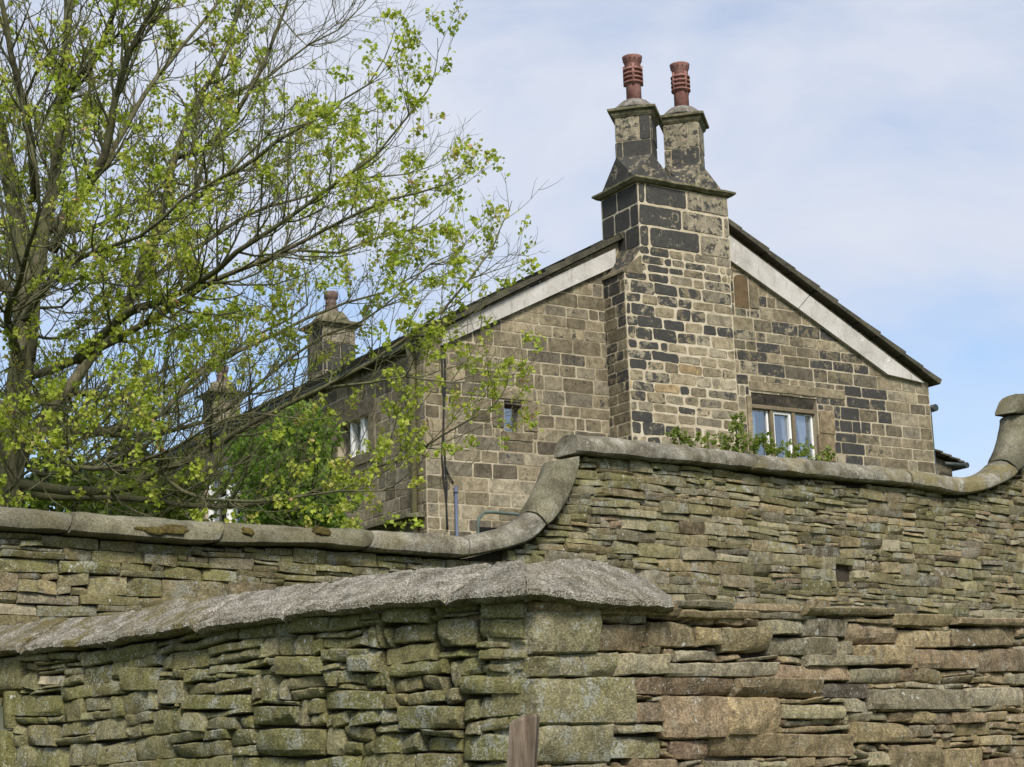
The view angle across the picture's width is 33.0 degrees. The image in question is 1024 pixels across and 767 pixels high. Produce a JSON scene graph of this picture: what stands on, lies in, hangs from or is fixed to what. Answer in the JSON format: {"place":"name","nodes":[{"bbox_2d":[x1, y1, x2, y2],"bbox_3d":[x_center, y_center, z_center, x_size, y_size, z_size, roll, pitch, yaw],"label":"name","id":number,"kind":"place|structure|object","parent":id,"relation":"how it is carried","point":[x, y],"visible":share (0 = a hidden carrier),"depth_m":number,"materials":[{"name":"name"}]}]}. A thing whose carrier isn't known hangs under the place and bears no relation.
{"place":"outdoors","nodes":[
{"label":"outdoors","id":0,"kind":"place"},
{"bbox_2d":[0,0,1023,510],"label":"sky","id":1,"kind":"structure","parent":0,"point":[875,148],"materials":[{"name":"blue"}]},
{"bbox_3d":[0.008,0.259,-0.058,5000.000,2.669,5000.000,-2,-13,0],"label":"ground","id":2,"kind":"structure","parent":0,"visible":0},
{"bbox_2d":[22,460,155,515],"bbox_3d":[-4.392,1.978,17.683,1.496,2.397,0.969,9,-16,-39],"label":"garden shrub","id":3,"kind":"object","parent":2,"relation":"on","point":[41,504],"visible":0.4,"depth_m":17.77,"materials":[{"name":"green plant"}]},
{"bbox_2d":[22,453,172,516],"bbox_3d":[-8.053,3.864,32.985,4.292,5.589,1.875,-2,-13,0],"label":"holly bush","id":4,"kind":"object","parent":2,"relation":"on","point":[30,476],"visible":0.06,"depth_m":33.19,"materials":[{"name":"green plant"}]},
{"bbox_2d":[87,431,150,514],"bbox_3d":[-7.700,3.839,33.984,2.215,6.032,1.726,-2,-13,0],"label":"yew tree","id":5,"kind":"object","parent":2,"relation":"on","point":[118,460],"visible":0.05,"depth_m":34.37,"materials":[{"name":"green plant"}]},
{"bbox_2d":[106,448,241,522],"bbox_3d":[-3.800,2.125,19.411,1.671,2.832,1.173,6,-15,-32],"label":"garden shrub","id":6,"kind":"object","parent":2,"relation":"on","point":[177,515],"visible":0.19,"depth_m":19.49,"materials":[{"name":"green plant"}]},
{"bbox_2d":[0,0,558,531],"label":"sycamore tree","id":7,"kind":"object","parent":2,"relation":"on","point":[138,398],"visible":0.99,"depth_m":15.55,"materials":[{"name":"green plant"}]},
{"bbox_2d":[222,397,364,528],"bbox_3d":[-2.709,2.005,21.331,1.884,3.824,1.906,-2,-13,0],"label":"garden shrub","id":8,"kind":"object","parent":2,"relation":"on","point":[282,468],"visible":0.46,"depth_m":21.27,"materials":[{"name":"green plant"}]},
{"bbox_2d":[476,510,518,555],"bbox_3d":[0.090,2.948,22.789,1.240,2.530,0.044,6,-15,-31],"label":"metal rail","id":9,"kind":"object","parent":2,"relation":"on","point":[491,512],"visible":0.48,"depth_m":22.84,"materials":[{"name":"green metal"}]},
{"bbox_2d":[64,53,941,558],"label":"stone house","id":10,"kind":"structure","parent":2,"relation":"on","point":[676,297],"depth_m":26.66,"materials":[{"name":"stone"}]},
{"bbox_2d":[208,462,242,523],"bbox_3d":[-5.012,2.015,30.781,0.140,1.183,1.812,6,-15,-31],"label":"window","id":11,"kind":"structure","parent":10,"relation":"in","point":[222,496],"depth_m":31.15,"materials":[{"name":"white paint"}]},
{"bbox_2d":[348,418,368,457],"bbox_3d":[-2.327,0.856,26.490,0.140,0.565,1.080,6,-15,-31],"label":"window","id":12,"kind":"structure","parent":10,"relation":"in","point":[365,421],"depth_m":26.59,"materials":[{"name":"white paint"}]},
{"bbox_2d":[480,527,496,532],"bbox_3d":[-0.091,2.662,24.640,0.835,1.200,0.030,6,-15,-31],"label":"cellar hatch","id":13,"kind":"object","parent":10,"relation":"attached to","point":[483,529],"depth_m":24.59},
{"bbox_2d":[504,401,521,431],"bbox_3d":[-0.034,0.504,25.360,0.312,0.454,0.180,6,-15,-31],"label":"window","id":14,"kind":"structure","parent":10,"relation":"in","point":[508,405],"depth_m":25.41,"materials":[{"name":"clear glass"}]},
{"bbox_2d":[751,392,814,458],"bbox_3d":[4.367,0.739,28.045,1.398,1.065,0.198,6,-15,-31],"label":"window","id":15,"kind":"structure","parent":10,"relation":"in","point":[788,418],"depth_m":28.12,"materials":[{"name":"glass"}]},
{"bbox_2d":[0,558,1023,766],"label":"field wall","id":16,"kind":"structure","parent":2,"relation":"on","point":[598,663],"depth_m":7.74,"materials":[{"name":"stone"}]},
{"bbox_2d":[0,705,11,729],"bbox_3d":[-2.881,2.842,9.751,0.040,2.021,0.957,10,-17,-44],"label":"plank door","id":17,"kind":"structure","parent":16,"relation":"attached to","point":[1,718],"depth_m":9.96,"materials":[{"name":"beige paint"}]},
{"bbox_2d":[0,394,1023,705],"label":"boundary wall","id":18,"kind":"structure","parent":2,"relation":"on","point":[680,522],"depth_m":15.28,"materials":[{"name":"stone"}]},
{"bbox_2d":[134,522,189,534],"bbox_3d":[-2.438,0.990,11.930,0.520,0.135,0.122,9,-16,-40],"label":"moss cushion","id":19,"kind":"object","parent":18,"relation":"on","point":[167,529],"visible":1,"depth_m":11.91,"materials":[{"name":"plant"}]},
{"bbox_2d":[241,527,254,535],"bbox_3d":[-1.897,1.058,12.372,0.115,0.077,0.076,5,-14,-27],"label":"moss cushion","id":20,"kind":"object","parent":18,"relation":"on","point":[248,531],"visible":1,"depth_m":12.35,"materials":[{"name":"plant"}]},
{"bbox_2d":[312,526,331,535],"bbox_3d":[-1.408,1.090,12.782,0.178,0.082,0.088,10,-17,-42],"label":"moss cushion","id":21,"kind":"object","parent":18,"relation":"on","point":[322,530],"visible":1,"depth_m":12.76,"materials":[{"name":"plant"}]},
{"bbox_2d":[507,714,539,766],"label":"fence post","id":22,"kind":"object","parent":2,"relation":"on","point":[523,741],"visible":1,"depth_m":5.98,"materials":[{"name":"brown wood"}]},
{"bbox_2d":[665,412,836,461],"bbox_3d":[3.573,2.464,25.061,2.668,4.169,0.591,2,-13,-15],"label":"shrub","id":23,"kind":"object","parent":2,"relation":"on","point":[769,449],"visible":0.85,"depth_m":25.39,"materials":[{"name":"green plant"}]},
{"bbox_2d":[935,449,968,476],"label":"outbuilding","id":24,"kind":"structure","parent":2,"relation":"on","point":[947,464],"depth_m":33.68,"materials":[{"name":"stone"}]}
]}

